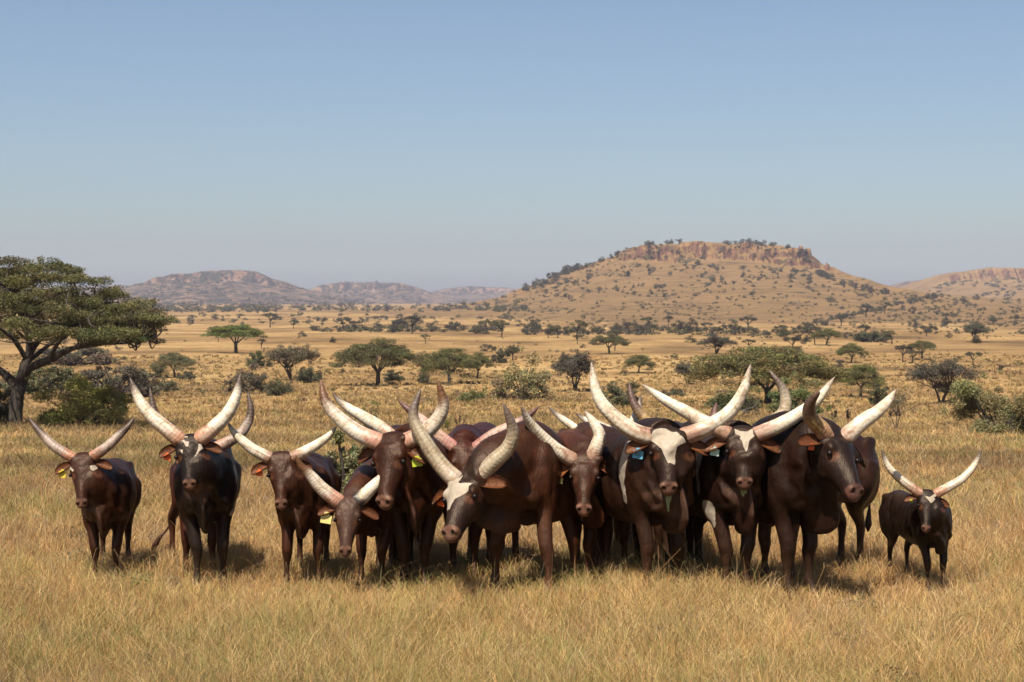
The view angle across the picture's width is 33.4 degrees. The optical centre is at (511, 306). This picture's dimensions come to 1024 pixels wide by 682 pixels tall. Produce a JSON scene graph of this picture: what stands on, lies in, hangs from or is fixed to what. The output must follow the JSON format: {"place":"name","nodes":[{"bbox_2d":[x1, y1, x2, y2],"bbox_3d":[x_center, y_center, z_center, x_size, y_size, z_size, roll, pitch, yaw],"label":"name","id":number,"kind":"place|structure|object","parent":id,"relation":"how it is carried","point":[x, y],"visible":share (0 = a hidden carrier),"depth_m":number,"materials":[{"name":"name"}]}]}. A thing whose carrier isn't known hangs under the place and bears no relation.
{"place":"outdoors","nodes":[
{"label":"outdoors","id":0,"kind":"place"},
{"bbox_2d":[20,285,131,301],"bbox_3d":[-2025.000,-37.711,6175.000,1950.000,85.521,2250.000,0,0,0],"label":"hill","id":1,"kind":"structure","parent":0,"point":[98,287],"depth_m":6355.58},
{"bbox_2d":[97,270,376,304],"bbox_3d":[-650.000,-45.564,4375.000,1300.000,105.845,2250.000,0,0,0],"label":"hill","id":2,"kind":"structure","parent":0,"point":[259,286],"depth_m":4338.80,"materials":[{"name":"grey stone"}]},
{"bbox_2d":[310,282,471,303],"bbox_3d":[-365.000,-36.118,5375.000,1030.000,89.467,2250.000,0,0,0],"label":"hill","id":3,"kind":"structure","parent":0,"point":[415,294],"depth_m":5456.34,"materials":[{"name":"grey stone"}]},
{"bbox_2d":[431,286,516,301],"bbox_3d":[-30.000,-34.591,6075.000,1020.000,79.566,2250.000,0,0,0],"label":"hill","id":4,"kind":"structure","parent":0,"point":[475,293],"depth_m":6217.79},
{"bbox_2d":[0,304,1023,681],"bbox_3d":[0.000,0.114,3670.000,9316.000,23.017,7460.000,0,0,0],"label":"ground","id":5,"kind":"structure","parent":0,"point":[186,338],"depth_m":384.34,"materials":[{"name":"yellow plant"}]},
{"bbox_2d":[0,383,10,423],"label":"bush","id":6,"kind":"object","parent":5,"relation":"on","point":[4,408],"visible":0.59,"depth_m":83.08,"materials":[{"name":"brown plant"}]},
{"bbox_2d":[0,356,78,394],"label":"bush","id":7,"kind":"object","parent":5,"relation":"on","point":[48,382],"visible":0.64,"depth_m":170.99,"materials":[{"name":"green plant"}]},
{"bbox_2d":[25,373,133,426],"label":"bush","id":8,"kind":"object","parent":5,"relation":"on","point":[91,403],"visible":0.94,"depth_m":81.97,"materials":[{"name":"green plant"}]},
{"bbox_2d":[33,334,128,365],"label":"bush","id":9,"kind":"object","parent":5,"relation":"on","point":[71,358],"visible":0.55,"depth_m":279.06,"materials":[{"name":"plant"}]},
{"bbox_2d":[28,417,141,581],"bbox_3d":[-4.063,1.838,16.643,1.006,1.593,1.690,0,0,0],"label":"longhorn cow","id":10,"kind":"object","parent":5,"relation":"on","point":[108,494],"visible":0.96,"depth_m":16.04},
{"bbox_2d":[0,255,178,425],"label":"acacia tree","id":11,"kind":"object","parent":5,"relation":"on","point":[126,321],"visible":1,"depth_m":79.70,"materials":[{"name":"green plant"}]},
{"bbox_2d":[76,345,171,396],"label":"bush","id":12,"kind":"object","parent":5,"relation":"on","point":[135,375],"visible":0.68,"depth_m":165.73,"materials":[{"name":"grey plant"}]},
{"bbox_2d":[127,368,163,393],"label":"bush","id":13,"kind":"object","parent":5,"relation":"on","point":[155,383],"visible":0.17,"depth_m":172.66,"materials":[{"name":"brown plant"}]},
{"bbox_2d":[149,367,163,377],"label":"bush","id":14,"kind":"object","parent":5,"relation":"on","point":[158,371],"visible":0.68,"depth_m":230.43,"materials":[{"name":"green plant"}]},
{"bbox_2d":[157,374,181,391],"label":"bush","id":15,"kind":"object","parent":5,"relation":"on","point":[173,383],"visible":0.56,"depth_m":185.47,"materials":[{"name":"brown plant"}]},
{"bbox_2d":[148,352,197,377],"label":"acacia tree","id":16,"kind":"object","parent":5,"relation":"on","point":[176,360],"visible":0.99,"depth_m":231.06,"materials":[{"name":"green plant"}]},
{"bbox_2d":[130,373,241,588],"bbox_3d":[-2.981,1.615,16.273,1.029,2.012,1.950,0,0,0],"label":"longhorn cow","id":17,"kind":"object","parent":5,"relation":"on","point":[207,477],"visible":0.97,"depth_m":15.53},
{"bbox_2d":[176,369,195,379],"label":"bush","id":18,"kind":"object","parent":5,"relation":"on","point":[189,375],"visible":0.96,"depth_m":223.76,"materials":[{"name":"green plant"}]},
{"bbox_2d":[149,388,253,576],"bbox_3d":[-3.289,1.718,17.237,0.952,1.867,2.236,0,0,-21],"label":"longhorn cow","id":19,"kind":"object","parent":5,"relation":"on","point":[228,441],"visible":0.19,"depth_m":16.52},
{"bbox_2d":[199,324,268,352],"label":"acacia tree","id":20,"kind":"object","parent":5,"relation":"on","point":[243,331],"visible":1,"depth_m":355.50,"materials":[{"name":"green plant"}]},
{"bbox_2d":[220,357,268,392],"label":"bush","id":21,"kind":"object","parent":5,"relation":"on","point":[256,381],"visible":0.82,"depth_m":179.59,"materials":[{"name":"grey plant"}]},
{"bbox_2d":[245,351,266,367],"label":"bush","id":22,"kind":"object","parent":5,"relation":"on","point":[259,358],"visible":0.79,"depth_m":272.35,"materials":[{"name":"green plant"}]},
{"bbox_2d":[263,312,278,327],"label":"acacia tree","id":23,"kind":"object","parent":5,"relation":"on","point":[271,314],"visible":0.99,"depth_m":850.46,"materials":[{"name":"green plant"}]},
{"bbox_2d":[263,375,294,395],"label":"bush","id":24,"kind":"object","parent":5,"relation":"on","point":[276,388],"visible":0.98,"depth_m":166.28,"materials":[{"name":"green plant"}]},
{"bbox_2d":[228,423,341,586],"bbox_3d":[-2.107,1.841,16.288,1.003,1.559,1.778,0,0,0],"label":"longhorn cow","id":25,"kind":"object","parent":5,"relation":"on","point":[300,502],"visible":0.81,"depth_m":15.62},
{"bbox_2d":[262,342,320,379],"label":"grey tree","id":26,"kind":"object","parent":5,"relation":"on","point":[289,356],"visible":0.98,"depth_m":223.60,"materials":[{"name":"plant"}]},
{"bbox_2d":[295,362,325,382],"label":"bush","id":27,"kind":"object","parent":5,"relation":"on","point":[305,376],"visible":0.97,"depth_m":215.19,"materials":[{"name":"green plant"}]},
{"bbox_2d":[337,317,351,328],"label":"acacia tree","id":28,"kind":"object","parent":5,"relation":"on","point":[341,319],"visible":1,"depth_m":732.84,"materials":[{"name":"green plant"}]},
{"bbox_2d":[324,425,369,494],"bbox_3d":[-2.007,2.196,21.533,0.794,1.448,0.834,0,0,-27],"label":"bush","id":29,"kind":"object","parent":5,"relation":"on","point":[345,468],"visible":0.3,"depth_m":21.39,"materials":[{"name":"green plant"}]},
{"bbox_2d":[296,456,421,585],"bbox_3d":[-1.215,1.977,16.156,0.753,1.301,2.309,0,0,18],"label":"longhorn cow","id":30,"kind":"object","parent":5,"relation":"on","point":[361,514],"visible":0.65,"depth_m":15.25},
{"bbox_2d":[360,400,380,426],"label":"weed","id":31,"kind":"object","parent":5,"relation":"on","point":[373,402],"visible":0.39,"depth_m":65.77,"materials":[{"name":"green plant"}]},
{"bbox_2d":[332,393,419,570],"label":"longhorn cow","id":32,"kind":"object","parent":5,"relation":"on","point":[371,422],"visible":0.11,"depth_m":16.51},
{"bbox_2d":[328,336,427,384],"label":"acacia tree","id":33,"kind":"object","parent":5,"relation":"on","point":[370,353],"visible":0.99,"depth_m":202.60,"materials":[{"name":"green plant"}]},
{"bbox_2d":[319,380,448,589],"bbox_3d":[-1.165,1.647,16.254,1.198,1.980,2.264,0,0,0],"label":"longhorn bull","id":34,"kind":"object","parent":5,"relation":"on","point":[411,482],"visible":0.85,"depth_m":15.45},
{"bbox_2d":[382,370,405,381],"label":"bush","id":35,"kind":"object","parent":5,"relation":"on","point":[391,375],"visible":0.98,"depth_m":218.39,"materials":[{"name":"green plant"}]},
{"bbox_2d":[387,320,402,331],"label":"bush","id":36,"kind":"object","parent":5,"relation":"on","point":[394,324],"visible":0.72,"depth_m":695.42,"materials":[{"name":"green plant"}]},
{"bbox_2d":[402,315,420,333],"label":"acacia tree","id":37,"kind":"object","parent":5,"relation":"on","point":[416,318],"visible":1,"depth_m":659.90,"materials":[{"name":"green plant"}]},
{"bbox_2d":[417,371,430,383],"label":"bush","id":38,"kind":"object","parent":5,"relation":"on","point":[423,378],"visible":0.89,"depth_m":210.13,"materials":[{"name":"green plant"}]},
{"bbox_2d":[417,348,480,381],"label":"acacia tree","id":39,"kind":"object","parent":5,"relation":"on","point":[436,361],"visible":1,"depth_m":204.69,"materials":[{"name":"green plant"}]},
{"bbox_2d":[450,322,465,330],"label":"bush","id":40,"kind":"object","parent":5,"relation":"on","point":[462,327],"visible":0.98,"depth_m":711.60,"materials":[{"name":"green plant"}]},
{"bbox_2d":[398,401,539,576],"bbox_3d":[-0.410,1.763,16.997,1.347,1.726,2.170,0,0,0],"label":"longhorn cow","id":41,"kind":"object","parent":5,"relation":"on","point":[461,442],"visible":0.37,"depth_m":16.24},
{"bbox_2d":[456,387,485,401],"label":"bush","id":42,"kind":"object","parent":5,"relation":"on","point":[474,395],"visible":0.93,"depth_m":146.76,"materials":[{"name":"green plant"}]},
{"bbox_2d":[461,352,494,377],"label":"acacia tree","id":43,"kind":"object","parent":5,"relation":"on","point":[484,360],"visible":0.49,"depth_m":232.73,"materials":[{"name":"green plant"}]},
{"bbox_2d":[479,344,492,350],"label":"bush","id":44,"kind":"object","parent":5,"relation":"on","point":[489,346],"visible":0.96,"depth_m":378.93,"materials":[{"name":"green plant"}]},
{"bbox_2d":[481,326,494,333],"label":"bush","id":45,"kind":"object","parent":5,"relation":"on","point":[486,329],"visible":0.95,"depth_m":689.48,"materials":[{"name":"green plant"}]},
{"bbox_2d":[491,320,509,336],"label":"acacia tree","id":46,"kind":"object","parent":5,"relation":"on","point":[503,322],"visible":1,"depth_m":541.25,"materials":[{"name":"green plant"}]},
{"bbox_2d":[490,346,511,362],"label":"bush","id":47,"kind":"object","parent":5,"relation":"on","point":[499,357],"visible":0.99,"depth_m":284.22,"materials":[{"name":"green plant"}]},
{"bbox_2d":[408,388,611,596],"bbox_3d":[0.193,1.681,15.836,0.969,1.894,2.654,0,0,41],"label":"longhorn bull","id":48,"kind":"object","parent":5,"relation":"on","point":[504,483],"visible":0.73,"depth_m":15.21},
{"bbox_2d":[504,346,519,360],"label":"acacia tree","id":49,"kind":"object","parent":5,"relation":"on","point":[513,349],"visible":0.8,"depth_m":291.09,"materials":[{"name":"green plant"}]},
{"bbox_2d":[482,346,552,399],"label":"bush","id":50,"kind":"object","parent":5,"relation":"on","point":[533,389],"visible":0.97,"depth_m":155.71,"materials":[{"name":"green plant"}]},
{"bbox_2d":[525,319,539,328],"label":"bush","id":51,"kind":"object","parent":5,"relation":"on","point":[533,321],"visible":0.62,"depth_m":710.05,"materials":[{"name":"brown plant"}]},
{"bbox_2d":[485,406,606,585],"bbox_3d":[0.316,1.758,16.351,0.995,1.727,2.138,0,0,-15],"label":"longhorn cow","id":52,"kind":"object","parent":5,"relation":"on","point":[580,457],"visible":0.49,"depth_m":15.59},
{"bbox_2d":[562,325,573,334],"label":"bush","id":53,"kind":"object","parent":5,"relation":"on","point":[566,332],"visible":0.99,"depth_m":654.65,"materials":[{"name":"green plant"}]},
{"bbox_2d":[548,348,596,390],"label":"grey tree","id":54,"kind":"object","parent":5,"relation":"on","point":[571,363],"visible":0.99,"depth_m":178.72,"materials":[{"name":"grey plant"}]},
{"bbox_2d":[125,239,1023,402],"bbox_3d":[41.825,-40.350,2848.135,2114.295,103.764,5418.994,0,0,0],"label":"scrub","id":55,"kind":"object","parent":5,"relation":"on","point":[249,307],"visible":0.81,"depth_m":1449.22,"materials":[{"name":"green plant"}]},
{"bbox_2d":[569,320,588,336],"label":"acacia tree","id":56,"kind":"object","parent":5,"relation":"on","point":[582,323],"visible":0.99,"depth_m":526.21,"materials":[{"name":"green plant"}]},
{"bbox_2d":[548,407,630,571],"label":"longhorn cow","id":57,"kind":"object","parent":5,"relation":"on","point":[622,529],"visible":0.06,"depth_m":16.68},
{"bbox_2d":[589,326,604,333],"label":"bush","id":58,"kind":"object","parent":5,"relation":"on","point":[600,328],"visible":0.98,"depth_m":656.06,"materials":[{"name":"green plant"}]},
{"bbox_2d":[575,395,641,568],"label":"longhorn cow","id":59,"kind":"object","parent":5,"relation":"on","point":[633,530],"visible":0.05,"depth_m":16.94},
{"bbox_2d":[588,332,631,353],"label":"acacia tree","id":60,"kind":"object","parent":5,"relation":"on","point":[612,338],"visible":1,"depth_m":353.53,"materials":[{"name":"green plant"}]},
{"bbox_2d":[602,381,640,407],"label":"bush","id":61,"kind":"object","parent":5,"relation":"on","point":[619,396],"visible":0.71,"depth_m":130.52,"materials":[{"name":"green plant"}]},
{"bbox_2d":[622,321,636,329],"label":"bush","id":62,"kind":"object","parent":5,"relation":"on","point":[626,325],"visible":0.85,"depth_m":761.35,"materials":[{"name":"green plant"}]},
{"bbox_2d":[623,355,656,372],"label":"acacia tree","id":63,"kind":"object","parent":5,"relation":"on","point":[640,360],"visible":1,"depth_m":252.36,"materials":[{"name":"green plant"}]},
{"bbox_2d":[632,325,647,334],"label":"bush","id":64,"kind":"object","parent":5,"relation":"on","point":[641,327],"visible":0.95,"depth_m":627.12,"materials":[{"name":"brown plant"}]},
{"bbox_2d":[644,323,658,333],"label":"bush","id":65,"kind":"object","parent":5,"relation":"on","point":[649,326],"visible":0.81,"depth_m":645.30,"materials":[{"name":"green plant"}]},
{"bbox_2d":[559,362,750,589],"bbox_3d":[0.995,1.559,15.716,1.176,2.124,2.286,0,0,-36],"label":"longhorn bull","id":66,"kind":"object","parent":5,"relation":"on","point":[645,486],"visible":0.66,"depth_m":15.08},
{"bbox_2d":[628,381,694,570],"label":"longhorn cow","id":67,"kind":"object","parent":5,"relation":"on","point":[640,413],"visible":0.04,"depth_m":16.80},
{"bbox_2d":[660,386,685,396],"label":"bush","id":68,"kind":"object","parent":5,"relation":"on","point":[672,392],"visible":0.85,"depth_m":163.50,"materials":[{"name":"green plant"}]},
{"bbox_2d":[673,360,699,383],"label":"grey tree","id":69,"kind":"object","parent":5,"relation":"on","point":[679,368],"visible":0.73,"depth_m":209.22,"materials":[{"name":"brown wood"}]},
{"bbox_2d":[683,317,698,330],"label":"bush","id":70,"kind":"object","parent":5,"relation":"on","point":[693,322],"visible":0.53,"depth_m":708.49,"materials":[{"name":"green plant"}]},
{"bbox_2d":[684,335,697,342],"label":"bush","id":71,"kind":"object","parent":5,"relation":"on","point":[692,339],"visible":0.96,"depth_m":467.43,"materials":[{"name":"green plant"}]},
{"bbox_2d":[693,333,737,353],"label":"grey tree","id":72,"kind":"object","parent":5,"relation":"on","point":[716,341],"visible":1,"depth_m":349.42,"materials":[{"name":"grey plant"}]},
{"bbox_2d":[703,384,763,411],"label":"bush","id":73,"kind":"object","parent":5,"relation":"on","point":[722,400],"visible":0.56,"depth_m":113.28,"materials":[{"name":"green plant"}]},
{"bbox_2d":[642,377,834,594],"bbox_3d":[1.714,1.619,15.763,1.442,1.991,2.217,0,0,-27],"label":"longhorn bull","id":74,"kind":"object","parent":5,"relation":"on","point":[728,474],"visible":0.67,"depth_m":15.09,"materials":[{"name":"brown fur"}]},
{"bbox_2d":[739,316,757,327],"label":"acacia tree","id":75,"kind":"object","parent":5,"relation":"on","point":[749,317],"visible":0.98,"depth_m":718.77,"materials":[{"name":"green plant"}]},
{"bbox_2d":[740,393,759,413],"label":"dead branch","id":76,"kind":"object","parent":5,"relation":"on","point":[750,407],"visible":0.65,"depth_m":110.99,"materials":[{"name":"grey wood"}]},
{"bbox_2d":[681,344,852,403],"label":"acacia tree","id":77,"kind":"object","parent":5,"relation":"on","point":[762,361],"visible":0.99,"depth_m":141.87,"materials":[{"name":"green plant"}]},
{"bbox_2d":[667,389,896,600],"bbox_3d":[2.252,1.673,15.595,1.036,1.903,2.563,0,0,-44],"label":"longhorn bull","id":78,"kind":"object","parent":5,"relation":"on","point":[810,469],"visible":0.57,"depth_m":14.99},
{"bbox_2d":[778,327,791,336],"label":"bush","id":79,"kind":"object","parent":5,"relation":"on","point":[783,333],"visible":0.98,"depth_m":567.40,"materials":[{"name":"green plant"}]},
{"bbox_2d":[782,336,800,347],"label":"acacia tree","id":80,"kind":"object","parent":5,"relation":"on","point":[785,339],"visible":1,"depth_m":389.38,"materials":[{"name":"green plant"}]},
{"bbox_2d":[710,370,879,581],"bbox_3d":[2.809,1.604,16.359,2.188,2.021,0.681,0,0,-44],"label":"longhorn cow","id":81,"kind":"object","parent":5,"relation":"on","point":[869,476],"visible":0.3,"depth_m":16.61},
{"bbox_2d":[766,371,831,413],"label":"bush","id":82,"kind":"object","parent":5,"relation":"on","point":[802,394],"visible":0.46,"depth_m":110.52,"materials":[{"name":"green plant"}]},
{"bbox_2d":[797,322,810,330],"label":"bush","id":83,"kind":"object","parent":5,"relation":"on","point":[805,325],"visible":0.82,"depth_m":675.56,"materials":[{"name":"green plant"}]},
{"bbox_2d":[804,326,821,343],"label":"acacia tree","id":84,"kind":"object","parent":5,"relation":"on","point":[815,328],"visible":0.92,"depth_m":449.56,"materials":[{"name":"green plant"}]},
{"bbox_2d":[809,328,841,344],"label":"acacia tree","id":85,"kind":"object","parent":5,"relation":"on","point":[826,332],"visible":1,"depth_m":435.18,"materials":[{"name":"green plant"}]},
{"bbox_2d":[835,342,869,362],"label":"acacia tree","id":86,"kind":"object","parent":5,"relation":"on","point":[848,349],"visible":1,"depth_m":291.33,"materials":[{"name":"green plant"}]},
{"bbox_2d":[838,364,885,396],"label":"acacia tree","id":87,"kind":"object","parent":5,"relation":"on","point":[860,375],"visible":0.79,"depth_m":163.86,"materials":[{"name":"green plant"}]},
{"bbox_2d":[856,324,870,331],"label":"acacia tree","id":88,"kind":"object","parent":5,"relation":"on","point":[866,327],"visible":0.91,"depth_m":519.71,"materials":[{"name":"green plant"}]},
{"bbox_2d":[852,327,897,342],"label":"bush","id":89,"kind":"object","parent":5,"relation":"on","point":[864,336],"visible":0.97,"depth_m":489.55,"materials":[{"name":"green plant"}]},
{"bbox_2d":[867,382,893,405],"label":"bush","id":90,"kind":"object","parent":5,"relation":"on","point":[876,391],"visible":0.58,"depth_m":128.83,"materials":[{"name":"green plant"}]},
{"bbox_2d":[882,330,895,343],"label":"acacia tree","id":91,"kind":"object","parent":5,"relation":"on","point":[888,333],"visible":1,"depth_m":453.97,"materials":[{"name":"green plant"}]},
{"bbox_2d":[878,384,919,426],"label":"tree","id":92,"kind":"object","parent":5,"relation":"on","point":[898,400],"visible":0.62,"depth_m":74.52,"materials":[{"name":"green plant"}]},
{"bbox_2d":[894,344,912,360],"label":"acacia tree","id":93,"kind":"object","parent":5,"relation":"on","point":[903,347],"visible":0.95,"depth_m":293.71,"materials":[{"name":"green plant"}]},
{"bbox_2d":[904,350,921,362],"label":"acacia tree","id":94,"kind":"object","parent":5,"relation":"on","point":[912,352],"visible":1,"depth_m":289.85,"materials":[{"name":"green plant"}]},
{"bbox_2d":[907,340,936,358],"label":"acacia tree","id":95,"kind":"object","parent":5,"relation":"on","point":[922,345],"visible":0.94,"depth_m":305.95,"materials":[{"name":"green plant"}]},
{"bbox_2d":[878,449,981,590],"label":"longhorn cow","id":96,"kind":"object","parent":5,"relation":"on","point":[921,518],"visible":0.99,"depth_m":15.64},
{"bbox_2d":[906,355,980,402],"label":"grey tree","id":97,"kind":"object","parent":5,"relation":"on","point":[941,371],"visible":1,"depth_m":144.52,"materials":[{"name":"plant"}]},
{"bbox_2d":[937,378,954,392],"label":"bush","id":98,"kind":"object","parent":5,"relation":"on","point":[943,390],"visible":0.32,"depth_m":177.76,"materials":[{"name":"green plant"}]},
{"bbox_2d":[964,352,982,365],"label":"acacia tree","id":99,"kind":"object","parent":5,"relation":"on","point":[970,354],"visible":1,"depth_m":275.87,"materials":[{"name":"green plant"}]},
{"bbox_2d":[959,320,991,338],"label":"grey tree","id":100,"kind":"object","parent":5,"relation":"on","point":[975,328],"visible":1,"depth_m":496.94,"materials":[{"name":"grey plant"}]},
{"bbox_2d":[970,335,981,342],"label":"bush","id":101,"kind":"object","parent":5,"relation":"on","point":[976,339],"visible":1,"depth_m":490.11,"materials":[{"name":"green plant"}]},
{"bbox_2d":[940,371,1023,436],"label":"bush","id":102,"kind":"object","parent":5,"relation":"on","point":[970,401],"visible":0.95,"depth_m":63.30,"materials":[{"name":"green plant"}]},
{"bbox_2d":[0,0,1023,291],"label":"sky","id":103,"kind":"structure","parent":0,"point":[428,145],"materials":[{"name":"blue"}]},
{"bbox_2d":[141,241,1023,325],"bbox_3d":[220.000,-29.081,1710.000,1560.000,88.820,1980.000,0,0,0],"label":"hill","id":104,"kind":"structure","parent":0,"point":[733,261],"depth_m":1488.11,"materials":[{"name":"brown soil"}]},
{"bbox_2d":[858,304,873,316],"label":"acacia tree","id":105,"kind":"object","parent":104,"relation":"on","point":[868,306],"visible":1,"depth_m":1083.32,"materials":[{"name":"green plant"}]},
{"bbox_2d":[891,280,918,287],"bbox_3d":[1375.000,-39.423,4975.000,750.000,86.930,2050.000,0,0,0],"label":"hill","id":106,"kind":"structure","parent":0,"point":[898,285],"depth_m":5247.03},
{"bbox_2d":[899,267,1023,297],"bbox_3d":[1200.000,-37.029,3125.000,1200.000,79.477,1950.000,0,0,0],"label":"hill","id":107,"kind":"structure","parent":0,"point":[980,277],"depth_m":3210.45,"materials":[{"name":"brown soil"}]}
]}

